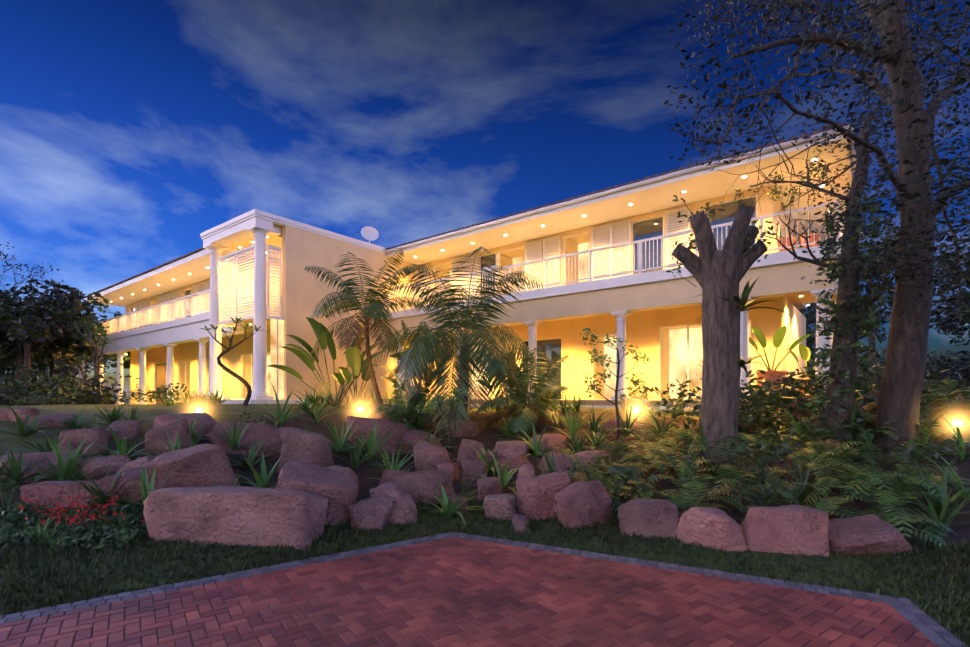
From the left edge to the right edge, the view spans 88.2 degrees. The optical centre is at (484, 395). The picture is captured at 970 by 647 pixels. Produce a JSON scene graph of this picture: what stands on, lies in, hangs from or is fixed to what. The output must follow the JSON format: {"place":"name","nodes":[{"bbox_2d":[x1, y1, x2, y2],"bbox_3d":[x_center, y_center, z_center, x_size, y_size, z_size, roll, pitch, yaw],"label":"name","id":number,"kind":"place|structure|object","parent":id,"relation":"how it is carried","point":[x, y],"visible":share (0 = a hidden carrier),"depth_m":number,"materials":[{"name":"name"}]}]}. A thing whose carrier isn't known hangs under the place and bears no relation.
{"place":"outdoors","nodes":[
{"label":"outdoors","id":0,"kind":"place"},
{"bbox_2d":[0,532,967,646],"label":"driveway paving","id":1,"kind":"structure","parent":0,"point":[454,589],"depth_m":4.45,"materials":[{"name":"brick"}]},
{"bbox_2d":[0,394,969,646],"bbox_3d":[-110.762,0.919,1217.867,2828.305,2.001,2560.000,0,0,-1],"label":"lawn","id":2,"kind":"structure","parent":0,"point":[231,414],"depth_m":8.67,"materials":[{"name":"green plant"}]},
{"bbox_2d":[0,242,120,404],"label":"trees","id":3,"kind":"object","parent":2,"relation":"on","point":[97,344],"visible":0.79,"depth_m":25.09,"materials":[{"name":"green plant"}]},
{"bbox_2d":[200,317,262,405],"bbox_3d":[-7.734,-1.017,15.450,1.575,2.742,1.718,0,0,-1],"label":"frangipani tree","id":4,"kind":"object","parent":2,"relation":"on","point":[243,381],"visible":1,"depth_m":15.36,"materials":[{"name":"brown plant"}]},
{"bbox_2d":[0,382,634,550],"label":"garden plants","id":5,"kind":"object","parent":2,"relation":"on","point":[86,516],"visible":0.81,"depth_m":7.91,"materials":[{"name":"green plant"}]},
{"bbox_2d":[304,247,570,432],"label":"palm trees","id":6,"kind":"object","parent":2,"relation":"on","point":[515,390],"visible":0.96,"depth_m":13.95,"materials":[{"name":"green plant"}]},
{"bbox_2d":[0,390,919,555],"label":"rocks","id":7,"kind":"object","parent":2,"relation":"on","point":[307,498],"visible":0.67,"depth_m":7.16,"materials":[{"name":"stone"}]},
{"bbox_2d":[79,123,863,410],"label":"house","id":8,"kind":"structure","parent":2,"relation":"on","point":[600,262],"depth_m":18.19,"materials":[{"name":"paint"}]},
{"bbox_2d":[756,233,818,399],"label":"plant pots","id":9,"kind":"object","parent":8,"relation":"on","point":[775,373],"visible":0.29,"depth_m":13.70,"materials":[{"name":"ceramic"}]},
{"bbox_2d":[697,162,831,377],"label":"potted plants","id":10,"kind":"object","parent":9,"relation":"in","point":[778,339],"visible":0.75,"depth_m":13.66,"materials":[{"name":"green plant"}]},
{"bbox_2d":[0,499,969,646],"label":"grass strip","id":11,"kind":"object","parent":2,"relation":"on","point":[958,600],"depth_m":5.53,"materials":[{"name":"green plant"}]},
{"bbox_2d":[0,219,969,405],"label":"trees","id":12,"kind":"object","parent":2,"relation":"on","point":[40,335],"visible":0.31,"depth_m":28.39,"materials":[{"name":"green plant"}]},
{"bbox_2d":[155,317,815,426],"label":"shrubs","id":13,"kind":"object","parent":2,"relation":"on","point":[357,363],"visible":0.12,"depth_m":16.32,"materials":[{"name":"green plant"}]},
{"bbox_2d":[412,328,648,451],"bbox_3d":[1.031,-0.042,11.815,5.424,2.871,1.733,0,0,17],"label":"sapling tree","id":14,"kind":"object","parent":2,"relation":"on","point":[592,386],"visible":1,"depth_m":11.28,"materials":[{"name":"green plant"}]},
{"bbox_2d":[195,407,962,449],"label":"garden lights","id":15,"kind":"object","parent":2,"relation":"on","point":[636,411],"depth_m":11.38},
{"bbox_2d":[666,185,789,461],"bbox_3d":[4.877,-1.365,10.125,2.352,5.398,1.766,0,0,10],"label":"pollard tree","id":16,"kind":"object","parent":2,"relation":"on","point":[718,275],"visible":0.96,"depth_m":9.84,"materials":[{"name":"brown plant"}]},
{"bbox_2d":[540,357,969,549],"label":"ferns","id":17,"kind":"object","parent":2,"relation":"on","point":[758,396],"visible":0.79,"depth_m":8.63,"materials":[{"name":"green plant"}]},
{"bbox_2d":[659,0,969,451],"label":"tree","id":18,"kind":"object","parent":2,"relation":"on","point":[913,126],"visible":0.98,"depth_m":9.04,"materials":[{"name":"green plant"}]},
{"bbox_2d":[0,0,969,395],"label":"sky","id":19,"kind":"structure","parent":0,"point":[131,131],"materials":[{"name":"blue"}]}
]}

